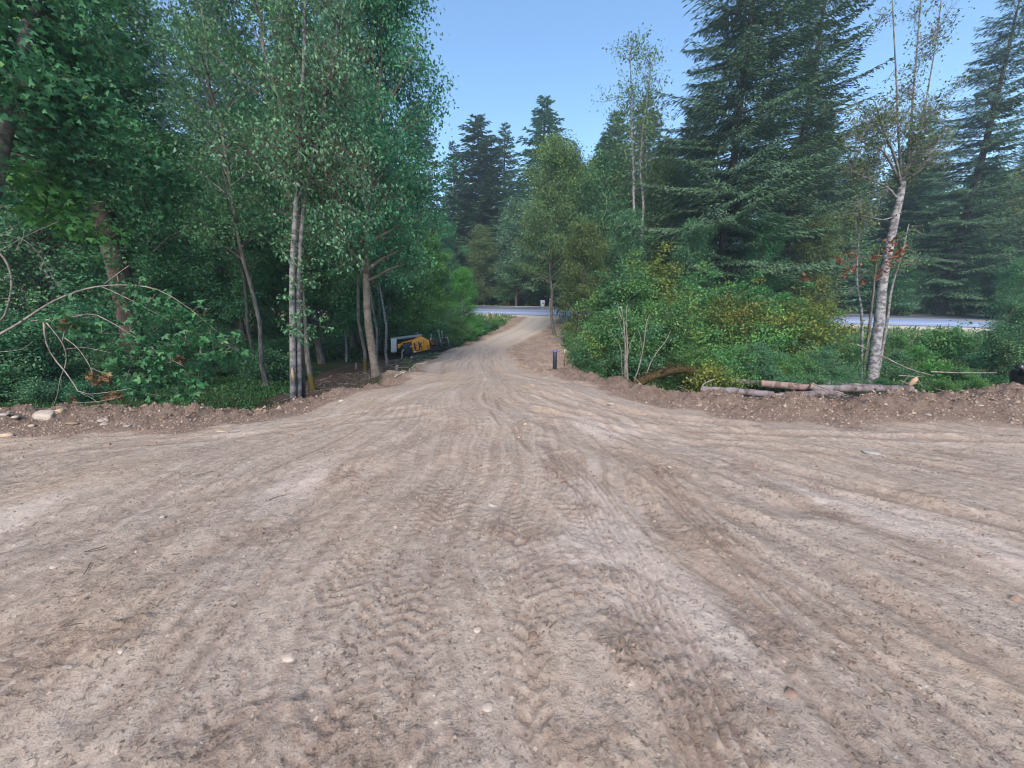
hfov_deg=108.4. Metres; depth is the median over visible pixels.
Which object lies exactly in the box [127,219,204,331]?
maple tree
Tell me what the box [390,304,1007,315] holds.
shoulder
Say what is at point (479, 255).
leafy tree
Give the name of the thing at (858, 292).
thin sapling
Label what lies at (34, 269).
maple tree
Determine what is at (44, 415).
rock
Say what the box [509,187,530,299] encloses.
tall conifer
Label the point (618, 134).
fir tree
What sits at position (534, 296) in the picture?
roadside bush
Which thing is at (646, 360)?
shrub
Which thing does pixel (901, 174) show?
leaning birch
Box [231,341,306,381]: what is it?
bush
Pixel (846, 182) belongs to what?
tall conifer
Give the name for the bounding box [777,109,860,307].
fir tree
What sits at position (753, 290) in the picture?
shrub
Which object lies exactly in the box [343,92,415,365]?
slim tree
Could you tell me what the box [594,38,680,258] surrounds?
white birch
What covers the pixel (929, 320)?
highway
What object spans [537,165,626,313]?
leafy tree
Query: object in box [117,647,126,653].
rock
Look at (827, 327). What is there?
shrub
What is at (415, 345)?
drilling rig
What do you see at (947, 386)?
field bush
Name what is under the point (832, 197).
tall conifer
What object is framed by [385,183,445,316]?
maple tree
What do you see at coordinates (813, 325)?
shrub
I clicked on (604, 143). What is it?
fir tree
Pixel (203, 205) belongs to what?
slim tree
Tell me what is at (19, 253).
maple tree
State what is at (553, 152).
leafy tree
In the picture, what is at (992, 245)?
leafy tree
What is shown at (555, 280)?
leafy tree
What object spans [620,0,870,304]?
fir tree
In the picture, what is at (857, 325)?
gravel shoulder
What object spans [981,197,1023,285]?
leafy tree
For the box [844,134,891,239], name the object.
tall conifer
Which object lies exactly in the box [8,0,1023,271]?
sky
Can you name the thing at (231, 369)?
bush
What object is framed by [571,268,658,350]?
shrub
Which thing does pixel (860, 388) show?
felled log
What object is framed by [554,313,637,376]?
shrub
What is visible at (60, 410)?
rock
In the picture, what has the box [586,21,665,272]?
white birch
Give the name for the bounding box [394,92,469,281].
tall conifer
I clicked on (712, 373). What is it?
shrub
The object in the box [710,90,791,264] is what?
tall conifer
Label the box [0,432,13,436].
rock
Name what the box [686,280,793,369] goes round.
shrub
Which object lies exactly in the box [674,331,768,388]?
shrub
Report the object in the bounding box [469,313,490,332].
bush
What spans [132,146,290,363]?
maple tree
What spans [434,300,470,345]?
bush
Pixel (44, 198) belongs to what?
maple sprig
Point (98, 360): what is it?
bush
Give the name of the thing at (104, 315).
bush
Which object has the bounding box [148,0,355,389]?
slim tree
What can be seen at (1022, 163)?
distant conifer
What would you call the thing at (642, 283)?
shrub
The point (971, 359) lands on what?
field bush
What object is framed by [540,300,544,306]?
wheeled bin
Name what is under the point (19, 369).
bush
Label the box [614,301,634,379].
bare shrub
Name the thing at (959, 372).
fallen branch
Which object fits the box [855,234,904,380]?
thin sapling
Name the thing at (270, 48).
tall conifer
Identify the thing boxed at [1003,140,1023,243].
tall conifer
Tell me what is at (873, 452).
rock
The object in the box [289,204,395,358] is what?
leafy tree
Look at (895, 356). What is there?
field bush
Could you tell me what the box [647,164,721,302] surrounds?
leafy tree
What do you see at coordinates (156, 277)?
maple tree
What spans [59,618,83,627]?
twig
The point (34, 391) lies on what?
bush
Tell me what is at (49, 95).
maple tree
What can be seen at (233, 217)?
slim tree
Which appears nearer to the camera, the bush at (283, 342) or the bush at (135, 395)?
the bush at (135, 395)
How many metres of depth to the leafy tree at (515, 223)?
56.42 m
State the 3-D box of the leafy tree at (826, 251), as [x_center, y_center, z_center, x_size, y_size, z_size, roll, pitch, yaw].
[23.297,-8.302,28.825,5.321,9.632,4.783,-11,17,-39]
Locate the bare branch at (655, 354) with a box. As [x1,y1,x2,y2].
[646,332,669,373]
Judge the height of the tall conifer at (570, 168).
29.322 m
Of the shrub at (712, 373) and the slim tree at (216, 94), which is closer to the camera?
the shrub at (712, 373)
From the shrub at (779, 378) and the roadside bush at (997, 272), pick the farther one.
the roadside bush at (997, 272)
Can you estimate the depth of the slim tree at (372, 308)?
17.89 m
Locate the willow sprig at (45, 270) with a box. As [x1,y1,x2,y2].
[0,217,73,306]
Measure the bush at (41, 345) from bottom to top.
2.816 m
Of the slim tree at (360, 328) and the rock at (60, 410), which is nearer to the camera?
the rock at (60, 410)
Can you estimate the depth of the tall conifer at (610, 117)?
65.26 m
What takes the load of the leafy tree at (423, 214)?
on the ground at (916, 709)
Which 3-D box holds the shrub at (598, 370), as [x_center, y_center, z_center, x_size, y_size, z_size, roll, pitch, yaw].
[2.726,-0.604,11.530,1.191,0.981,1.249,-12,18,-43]
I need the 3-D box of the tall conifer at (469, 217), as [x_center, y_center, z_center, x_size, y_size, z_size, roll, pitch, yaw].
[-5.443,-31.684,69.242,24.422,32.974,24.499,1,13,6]
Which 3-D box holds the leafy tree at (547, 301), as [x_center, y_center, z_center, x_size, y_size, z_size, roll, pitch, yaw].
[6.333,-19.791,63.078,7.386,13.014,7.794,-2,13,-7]
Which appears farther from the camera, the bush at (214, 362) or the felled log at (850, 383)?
the bush at (214, 362)
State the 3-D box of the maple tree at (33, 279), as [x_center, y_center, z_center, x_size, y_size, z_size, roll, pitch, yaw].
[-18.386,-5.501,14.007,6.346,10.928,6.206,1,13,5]
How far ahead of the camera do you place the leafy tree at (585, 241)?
23.64 m
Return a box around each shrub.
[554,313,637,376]
[564,246,685,368]
[564,291,603,357]
[569,294,670,377]
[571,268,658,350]
[579,348,616,376]
[586,300,705,384]
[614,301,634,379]
[621,241,704,335]
[628,282,731,382]
[633,315,649,381]
[660,294,784,382]
[664,337,723,386]
[667,258,720,352]
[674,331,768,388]
[676,360,755,396]
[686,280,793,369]
[704,268,777,339]
[710,303,821,374]
[716,333,806,390]
[717,276,770,329]
[741,287,871,370]
[748,343,823,383]
[753,282,815,336]
[762,366,810,392]
[775,318,879,378]
[783,276,851,348]
[791,341,857,380]
[795,373,842,390]
[796,311,853,366]
[825,359,876,392]
[826,347,867,379]
[830,375,854,393]
[962,314,1023,377]
[973,293,1023,359]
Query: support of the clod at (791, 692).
on the ground at (916, 709)
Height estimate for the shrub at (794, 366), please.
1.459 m
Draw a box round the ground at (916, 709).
[0,297,1023,767]
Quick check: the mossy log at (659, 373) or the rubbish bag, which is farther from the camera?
the mossy log at (659, 373)
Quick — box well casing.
[553,350,557,368]
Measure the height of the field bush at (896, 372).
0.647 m
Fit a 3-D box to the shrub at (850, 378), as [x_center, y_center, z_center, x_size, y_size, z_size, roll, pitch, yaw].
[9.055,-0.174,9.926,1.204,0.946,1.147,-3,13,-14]
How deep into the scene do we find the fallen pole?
10.37 m
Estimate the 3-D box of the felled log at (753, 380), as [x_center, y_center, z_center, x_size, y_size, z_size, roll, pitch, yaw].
[6.924,-0.027,9.816,2.221,0.201,0.193,1,13,2]
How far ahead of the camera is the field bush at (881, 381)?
10.44 m
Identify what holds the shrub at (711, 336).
on the ground at (916, 709)
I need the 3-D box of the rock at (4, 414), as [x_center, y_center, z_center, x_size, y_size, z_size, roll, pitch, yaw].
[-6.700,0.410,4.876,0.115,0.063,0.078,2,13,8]
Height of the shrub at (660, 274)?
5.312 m
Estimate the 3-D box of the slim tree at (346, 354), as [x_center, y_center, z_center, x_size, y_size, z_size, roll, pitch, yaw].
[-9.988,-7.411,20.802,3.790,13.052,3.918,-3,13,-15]
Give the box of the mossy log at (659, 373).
[632,362,702,384]
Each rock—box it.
[0,413,9,416]
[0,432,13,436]
[32,409,55,420]
[49,563,61,568]
[55,408,65,412]
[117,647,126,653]
[281,650,298,662]
[473,626,481,632]
[482,701,492,711]
[487,502,497,506]
[862,450,880,454]
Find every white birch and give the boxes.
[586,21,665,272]
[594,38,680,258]
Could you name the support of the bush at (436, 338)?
on the ground at (916, 709)
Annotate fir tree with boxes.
[564,129,630,306]
[600,111,639,292]
[618,134,678,278]
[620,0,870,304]
[667,111,714,273]
[711,0,896,314]
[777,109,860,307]
[813,160,878,307]
[844,138,934,307]
[844,205,890,309]
[869,0,1023,314]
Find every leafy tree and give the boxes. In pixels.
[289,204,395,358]
[349,194,410,343]
[374,228,437,333]
[391,210,433,310]
[401,226,454,319]
[419,210,454,280]
[425,252,459,328]
[462,221,503,304]
[486,194,546,305]
[505,125,603,335]
[536,200,605,317]
[536,228,558,305]
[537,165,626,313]
[551,218,615,344]
[560,145,650,305]
[595,205,663,308]
[620,150,695,284]
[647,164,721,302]
[662,216,724,298]
[725,213,798,306]
[779,212,853,306]
[864,159,963,310]
[917,223,972,312]
[923,161,1023,305]
[965,235,1019,313]
[978,256,1023,330]
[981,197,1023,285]
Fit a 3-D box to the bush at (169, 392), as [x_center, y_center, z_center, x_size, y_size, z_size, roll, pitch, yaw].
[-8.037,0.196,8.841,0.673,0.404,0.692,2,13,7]
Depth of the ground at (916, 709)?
2.16 m
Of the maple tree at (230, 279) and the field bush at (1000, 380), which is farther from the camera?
the maple tree at (230, 279)
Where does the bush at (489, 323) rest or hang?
on the ground at (916, 709)
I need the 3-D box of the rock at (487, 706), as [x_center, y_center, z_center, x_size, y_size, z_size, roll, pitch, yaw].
[-0.099,1.302,1.491,0.046,0.020,0.040,0,13,-2]
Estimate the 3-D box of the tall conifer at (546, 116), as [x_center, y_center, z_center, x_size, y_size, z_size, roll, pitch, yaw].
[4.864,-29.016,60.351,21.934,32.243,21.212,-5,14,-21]
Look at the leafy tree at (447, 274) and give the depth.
32.64 m
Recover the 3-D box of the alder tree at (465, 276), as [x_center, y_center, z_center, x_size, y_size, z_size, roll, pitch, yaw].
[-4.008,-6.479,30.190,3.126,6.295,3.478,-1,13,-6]
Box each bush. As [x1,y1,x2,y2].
[0,284,91,400]
[0,297,154,383]
[0,304,96,399]
[0,359,36,401]
[0,373,66,403]
[17,348,103,395]
[31,284,188,382]
[41,378,117,403]
[55,332,153,391]
[112,375,159,399]
[114,315,226,370]
[120,347,199,388]
[156,384,190,398]
[168,316,250,376]
[179,359,219,385]
[215,342,259,374]
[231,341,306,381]
[251,330,289,369]
[356,303,441,354]
[381,281,470,344]
[413,311,470,351]
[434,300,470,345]
[437,312,473,347]
[454,309,475,326]
[456,268,480,303]
[461,321,486,340]
[468,319,492,335]
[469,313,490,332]
[473,315,497,329]
[486,317,503,328]
[492,260,524,305]
[520,272,544,305]
[815,277,855,307]
[848,249,908,313]
[848,344,869,356]
[856,357,894,371]
[863,377,898,384]
[864,254,954,315]
[882,349,915,369]
[885,330,913,347]
[885,365,926,380]
[892,374,936,391]
[895,343,940,361]
[905,319,989,359]
[911,355,961,378]
[917,257,981,313]
[926,379,967,391]
[939,268,989,315]
[949,366,985,380]
[959,350,997,367]
[960,246,1023,318]
[961,376,997,388]
[983,371,1009,385]
[986,256,1022,311]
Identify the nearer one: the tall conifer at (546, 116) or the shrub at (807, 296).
the shrub at (807, 296)
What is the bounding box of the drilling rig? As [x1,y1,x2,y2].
[390,331,450,357]
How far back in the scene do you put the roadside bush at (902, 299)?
38.94 m
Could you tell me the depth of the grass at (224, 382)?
12.11 m
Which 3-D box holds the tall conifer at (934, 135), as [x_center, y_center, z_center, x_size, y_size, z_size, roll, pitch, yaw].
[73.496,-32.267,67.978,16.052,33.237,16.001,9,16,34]
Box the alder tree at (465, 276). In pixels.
[445,265,481,330]
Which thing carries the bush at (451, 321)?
on the ground at (916, 709)
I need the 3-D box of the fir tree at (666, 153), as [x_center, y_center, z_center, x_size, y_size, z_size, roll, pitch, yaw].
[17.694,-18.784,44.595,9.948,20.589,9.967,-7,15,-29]
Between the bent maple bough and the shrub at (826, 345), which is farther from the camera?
the shrub at (826, 345)
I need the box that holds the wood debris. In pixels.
[268,351,943,406]
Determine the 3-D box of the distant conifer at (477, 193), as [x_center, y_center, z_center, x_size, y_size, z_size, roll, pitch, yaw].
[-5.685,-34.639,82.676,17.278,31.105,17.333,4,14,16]
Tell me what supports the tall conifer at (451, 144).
on the ground at (916, 709)
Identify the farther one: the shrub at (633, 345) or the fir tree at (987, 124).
the fir tree at (987, 124)
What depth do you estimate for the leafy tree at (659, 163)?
32.94 m
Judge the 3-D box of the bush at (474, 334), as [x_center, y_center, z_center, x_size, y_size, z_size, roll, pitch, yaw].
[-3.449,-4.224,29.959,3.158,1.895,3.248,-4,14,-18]
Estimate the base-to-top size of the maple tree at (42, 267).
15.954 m
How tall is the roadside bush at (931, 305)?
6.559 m
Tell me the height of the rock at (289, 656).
0.024 m
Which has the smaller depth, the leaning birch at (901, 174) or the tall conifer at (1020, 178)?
the leaning birch at (901, 174)
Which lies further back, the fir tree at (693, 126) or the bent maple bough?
the fir tree at (693, 126)
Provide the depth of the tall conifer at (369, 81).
64.55 m
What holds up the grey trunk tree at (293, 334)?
on the ground at (916, 709)
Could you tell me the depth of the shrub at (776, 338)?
11.15 m
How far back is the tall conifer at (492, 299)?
73.61 m
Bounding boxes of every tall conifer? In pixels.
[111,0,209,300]
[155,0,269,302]
[255,2,317,92]
[344,35,397,151]
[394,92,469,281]
[432,141,480,302]
[437,113,519,303]
[470,122,521,300]
[475,162,500,301]
[478,95,575,305]
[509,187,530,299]
[553,141,581,298]
[594,134,617,192]
[601,111,638,207]
[623,91,664,207]
[681,90,727,215]
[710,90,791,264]
[782,107,849,243]
[824,156,866,241]
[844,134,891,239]
[871,107,955,263]
[875,158,902,209]
[949,170,1023,304]
[981,164,1023,249]
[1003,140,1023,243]
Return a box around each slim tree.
[114,0,296,385]
[147,0,281,369]
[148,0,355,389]
[283,0,403,371]
[305,198,355,361]
[333,89,411,356]
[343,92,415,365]
[356,176,402,352]
[372,191,405,352]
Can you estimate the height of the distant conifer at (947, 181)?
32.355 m
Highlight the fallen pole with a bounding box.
[856,344,932,375]
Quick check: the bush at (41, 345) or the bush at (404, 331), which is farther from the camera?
the bush at (404, 331)
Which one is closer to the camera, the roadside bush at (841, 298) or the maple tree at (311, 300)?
the maple tree at (311, 300)
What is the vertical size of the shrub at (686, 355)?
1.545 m
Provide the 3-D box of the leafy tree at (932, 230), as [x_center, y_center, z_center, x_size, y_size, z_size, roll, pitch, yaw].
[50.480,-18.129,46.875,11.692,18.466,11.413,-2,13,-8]
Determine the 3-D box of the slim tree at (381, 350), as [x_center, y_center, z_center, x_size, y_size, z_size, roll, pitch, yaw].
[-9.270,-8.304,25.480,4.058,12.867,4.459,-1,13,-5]
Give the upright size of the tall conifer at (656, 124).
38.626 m
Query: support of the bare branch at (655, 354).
on the mossy log at (659, 373)
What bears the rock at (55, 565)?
on the ground at (916, 709)
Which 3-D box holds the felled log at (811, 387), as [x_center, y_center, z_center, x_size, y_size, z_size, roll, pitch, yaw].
[7.349,0.164,8.663,0.683,0.341,0.207,5,14,21]
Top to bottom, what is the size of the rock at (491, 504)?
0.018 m
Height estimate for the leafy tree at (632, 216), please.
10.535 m
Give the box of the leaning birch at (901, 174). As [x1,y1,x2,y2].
[800,0,974,384]
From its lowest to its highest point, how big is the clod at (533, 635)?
0.029 m
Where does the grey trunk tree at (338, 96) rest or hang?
on the ground at (916, 709)
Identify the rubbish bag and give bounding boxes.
[1009,364,1023,384]
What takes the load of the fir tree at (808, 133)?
on the ground at (916, 709)
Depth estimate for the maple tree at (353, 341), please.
28.44 m
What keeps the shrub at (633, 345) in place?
on the ground at (916, 709)
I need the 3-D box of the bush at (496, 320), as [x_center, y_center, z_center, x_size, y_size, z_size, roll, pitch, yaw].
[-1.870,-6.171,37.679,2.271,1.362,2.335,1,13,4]
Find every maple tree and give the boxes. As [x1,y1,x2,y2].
[0,0,191,253]
[0,0,238,387]
[0,124,153,374]
[0,191,42,326]
[0,194,79,323]
[0,214,104,324]
[23,123,227,348]
[29,210,166,334]
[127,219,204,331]
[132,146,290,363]
[140,173,243,336]
[202,231,243,329]
[203,43,372,363]
[219,208,288,350]
[236,166,323,316]
[312,173,400,348]
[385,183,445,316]
[423,212,470,309]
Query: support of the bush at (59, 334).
on the ground at (916, 709)
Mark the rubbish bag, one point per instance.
(1016, 375)
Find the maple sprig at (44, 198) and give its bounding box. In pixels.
[0,156,136,250]
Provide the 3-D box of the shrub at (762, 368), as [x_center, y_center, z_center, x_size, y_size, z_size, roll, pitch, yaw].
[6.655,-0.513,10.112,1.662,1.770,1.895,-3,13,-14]
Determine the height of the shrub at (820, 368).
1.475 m
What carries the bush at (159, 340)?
on the ground at (916, 709)
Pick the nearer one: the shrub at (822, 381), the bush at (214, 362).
the shrub at (822, 381)
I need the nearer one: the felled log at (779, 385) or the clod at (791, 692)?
the clod at (791, 692)
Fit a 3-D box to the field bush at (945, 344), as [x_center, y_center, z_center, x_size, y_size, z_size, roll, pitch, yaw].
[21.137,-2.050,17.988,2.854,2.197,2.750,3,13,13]
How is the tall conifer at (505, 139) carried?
on the ground at (916, 709)
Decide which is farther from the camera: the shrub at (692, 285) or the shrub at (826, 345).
the shrub at (692, 285)
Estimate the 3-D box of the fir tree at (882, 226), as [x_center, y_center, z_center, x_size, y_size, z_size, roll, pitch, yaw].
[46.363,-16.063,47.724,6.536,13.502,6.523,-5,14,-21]
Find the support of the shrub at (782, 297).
on the ground at (916, 709)
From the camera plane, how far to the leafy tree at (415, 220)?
33.31 m
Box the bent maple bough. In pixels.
[0,251,251,405]
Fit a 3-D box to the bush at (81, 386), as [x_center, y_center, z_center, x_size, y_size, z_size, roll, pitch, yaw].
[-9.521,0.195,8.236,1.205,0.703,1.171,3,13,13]
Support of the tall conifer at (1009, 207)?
on the ground at (916, 709)
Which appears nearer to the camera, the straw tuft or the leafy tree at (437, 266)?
the straw tuft
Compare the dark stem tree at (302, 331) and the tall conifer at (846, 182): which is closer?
the dark stem tree at (302, 331)
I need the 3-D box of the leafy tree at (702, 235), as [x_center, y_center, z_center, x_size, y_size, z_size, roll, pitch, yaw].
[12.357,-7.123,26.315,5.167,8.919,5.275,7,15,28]
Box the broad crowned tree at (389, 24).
[219,0,468,376]
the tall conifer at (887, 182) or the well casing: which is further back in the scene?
the tall conifer at (887, 182)
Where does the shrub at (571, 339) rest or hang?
on the ground at (916, 709)
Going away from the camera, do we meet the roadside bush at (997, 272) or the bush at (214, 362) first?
the bush at (214, 362)
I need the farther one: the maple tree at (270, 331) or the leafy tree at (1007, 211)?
the leafy tree at (1007, 211)
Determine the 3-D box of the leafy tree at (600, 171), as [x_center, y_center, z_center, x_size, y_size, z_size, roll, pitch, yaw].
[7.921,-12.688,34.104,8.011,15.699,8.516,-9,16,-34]
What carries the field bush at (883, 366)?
on the ground at (916, 709)
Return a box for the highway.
[208,305,1007,326]
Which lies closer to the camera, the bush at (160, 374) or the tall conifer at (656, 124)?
the bush at (160, 374)
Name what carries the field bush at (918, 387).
on the ground at (916, 709)
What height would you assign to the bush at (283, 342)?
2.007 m
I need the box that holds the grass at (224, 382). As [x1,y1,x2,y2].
[0,303,997,410]
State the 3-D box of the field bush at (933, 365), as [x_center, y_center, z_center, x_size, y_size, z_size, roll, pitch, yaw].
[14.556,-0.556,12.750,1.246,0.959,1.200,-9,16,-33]
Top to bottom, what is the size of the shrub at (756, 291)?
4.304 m
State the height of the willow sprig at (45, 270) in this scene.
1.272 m
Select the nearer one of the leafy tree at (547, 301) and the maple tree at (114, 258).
the maple tree at (114, 258)
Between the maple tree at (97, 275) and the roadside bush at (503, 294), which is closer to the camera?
the maple tree at (97, 275)
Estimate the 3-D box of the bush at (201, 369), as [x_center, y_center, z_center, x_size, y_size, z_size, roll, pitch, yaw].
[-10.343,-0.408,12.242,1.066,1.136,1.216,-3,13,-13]
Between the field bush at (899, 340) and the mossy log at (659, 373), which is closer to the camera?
the mossy log at (659, 373)
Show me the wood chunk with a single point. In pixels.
(913, 381)
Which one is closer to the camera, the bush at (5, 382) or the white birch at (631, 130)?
the bush at (5, 382)
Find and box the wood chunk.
[908,377,917,385]
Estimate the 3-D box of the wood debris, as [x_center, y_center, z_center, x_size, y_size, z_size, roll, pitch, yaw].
[0.530,-0.949,15.915,15.322,2.531,20.532,0,13,0]
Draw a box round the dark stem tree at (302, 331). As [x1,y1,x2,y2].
[259,133,343,397]
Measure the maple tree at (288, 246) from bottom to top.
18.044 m
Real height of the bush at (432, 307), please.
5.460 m
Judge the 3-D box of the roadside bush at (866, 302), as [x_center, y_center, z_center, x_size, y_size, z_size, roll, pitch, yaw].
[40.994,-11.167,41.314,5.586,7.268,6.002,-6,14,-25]
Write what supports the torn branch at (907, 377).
on the felled log at (860, 388)
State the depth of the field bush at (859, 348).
19.02 m
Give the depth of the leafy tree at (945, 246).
45.54 m
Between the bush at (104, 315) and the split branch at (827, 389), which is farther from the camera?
the bush at (104, 315)
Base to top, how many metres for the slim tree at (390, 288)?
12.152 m
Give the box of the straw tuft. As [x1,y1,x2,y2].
[600,625,647,652]
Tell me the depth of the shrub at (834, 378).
9.44 m
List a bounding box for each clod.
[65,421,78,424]
[529,631,537,639]
[784,686,797,698]
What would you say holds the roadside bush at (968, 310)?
on the ground at (916, 709)
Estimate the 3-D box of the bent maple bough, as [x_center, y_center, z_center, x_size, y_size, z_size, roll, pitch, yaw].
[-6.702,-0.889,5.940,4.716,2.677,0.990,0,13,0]
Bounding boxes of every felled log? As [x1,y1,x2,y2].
[700,386,773,396]
[729,379,813,384]
[759,380,845,393]
[774,390,826,396]
[808,384,843,396]
[819,385,914,391]
[827,380,871,384]
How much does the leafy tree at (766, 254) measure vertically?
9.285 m
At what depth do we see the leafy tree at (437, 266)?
29.16 m
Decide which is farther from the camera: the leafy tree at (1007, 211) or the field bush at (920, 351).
the leafy tree at (1007, 211)
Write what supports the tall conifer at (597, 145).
on the ground at (916, 709)
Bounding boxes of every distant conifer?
[472,159,494,298]
[925,158,957,217]
[1009,154,1023,201]
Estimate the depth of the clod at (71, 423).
4.73 m
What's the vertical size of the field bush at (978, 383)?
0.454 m
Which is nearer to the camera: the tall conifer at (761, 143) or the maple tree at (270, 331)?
the maple tree at (270, 331)
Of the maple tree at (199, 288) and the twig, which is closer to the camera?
the twig
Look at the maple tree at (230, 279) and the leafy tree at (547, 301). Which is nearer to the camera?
the maple tree at (230, 279)
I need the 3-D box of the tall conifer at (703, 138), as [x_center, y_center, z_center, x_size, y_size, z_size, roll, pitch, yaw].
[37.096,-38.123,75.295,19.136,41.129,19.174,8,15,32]
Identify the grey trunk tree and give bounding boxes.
[173,0,415,397]
[225,0,372,401]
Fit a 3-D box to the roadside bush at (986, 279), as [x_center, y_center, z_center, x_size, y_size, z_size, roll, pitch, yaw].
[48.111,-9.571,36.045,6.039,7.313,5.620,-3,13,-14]
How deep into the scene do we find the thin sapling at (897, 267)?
11.12 m
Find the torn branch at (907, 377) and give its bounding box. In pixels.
[898,375,922,387]
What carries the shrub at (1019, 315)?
on the ground at (916, 709)
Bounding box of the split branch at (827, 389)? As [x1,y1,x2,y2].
[811,382,848,395]
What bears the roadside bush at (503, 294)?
on the ground at (916, 709)
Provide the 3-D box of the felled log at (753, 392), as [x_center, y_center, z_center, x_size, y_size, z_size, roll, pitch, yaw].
[5.109,0.178,8.407,1.571,0.256,0.176,1,13,4]
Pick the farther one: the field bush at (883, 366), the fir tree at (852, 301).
the fir tree at (852, 301)
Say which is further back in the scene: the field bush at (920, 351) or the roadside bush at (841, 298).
the roadside bush at (841, 298)
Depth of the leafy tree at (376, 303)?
27.54 m
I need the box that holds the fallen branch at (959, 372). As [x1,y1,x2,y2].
[930,371,995,372]
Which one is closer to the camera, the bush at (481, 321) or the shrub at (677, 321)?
the shrub at (677, 321)
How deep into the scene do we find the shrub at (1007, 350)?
12.04 m
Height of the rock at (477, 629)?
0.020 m
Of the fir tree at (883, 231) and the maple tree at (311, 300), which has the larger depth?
the fir tree at (883, 231)
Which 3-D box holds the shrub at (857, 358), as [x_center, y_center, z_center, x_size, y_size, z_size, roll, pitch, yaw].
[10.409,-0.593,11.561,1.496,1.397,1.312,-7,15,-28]
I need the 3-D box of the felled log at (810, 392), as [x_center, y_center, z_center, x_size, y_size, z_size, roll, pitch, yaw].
[6.695,0.256,8.628,1.274,0.226,0.193,-1,13,-5]
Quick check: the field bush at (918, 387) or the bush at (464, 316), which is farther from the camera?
the bush at (464, 316)
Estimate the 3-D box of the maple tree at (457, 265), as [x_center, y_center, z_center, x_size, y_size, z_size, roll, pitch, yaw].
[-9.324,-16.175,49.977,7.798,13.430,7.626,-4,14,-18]
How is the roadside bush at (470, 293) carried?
on the ground at (916, 709)
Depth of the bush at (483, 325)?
32.76 m
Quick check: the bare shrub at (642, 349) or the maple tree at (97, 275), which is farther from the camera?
the maple tree at (97, 275)
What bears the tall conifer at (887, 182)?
on the ground at (916, 709)
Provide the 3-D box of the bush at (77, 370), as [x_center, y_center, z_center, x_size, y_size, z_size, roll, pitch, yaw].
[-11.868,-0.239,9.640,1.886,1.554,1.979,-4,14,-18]
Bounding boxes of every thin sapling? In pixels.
[834,225,882,382]
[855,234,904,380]
[878,221,929,376]
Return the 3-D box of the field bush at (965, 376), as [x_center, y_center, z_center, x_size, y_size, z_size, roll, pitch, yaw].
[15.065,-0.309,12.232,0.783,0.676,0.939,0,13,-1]
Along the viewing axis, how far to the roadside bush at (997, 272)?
34.99 m
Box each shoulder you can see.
[205,308,993,331]
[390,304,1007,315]
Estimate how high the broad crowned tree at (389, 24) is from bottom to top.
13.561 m
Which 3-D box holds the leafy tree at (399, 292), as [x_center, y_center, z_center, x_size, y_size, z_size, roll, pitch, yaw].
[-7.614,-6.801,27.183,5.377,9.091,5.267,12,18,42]
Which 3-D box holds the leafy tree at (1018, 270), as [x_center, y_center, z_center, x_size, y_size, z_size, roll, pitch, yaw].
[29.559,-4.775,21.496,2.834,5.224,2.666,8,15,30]

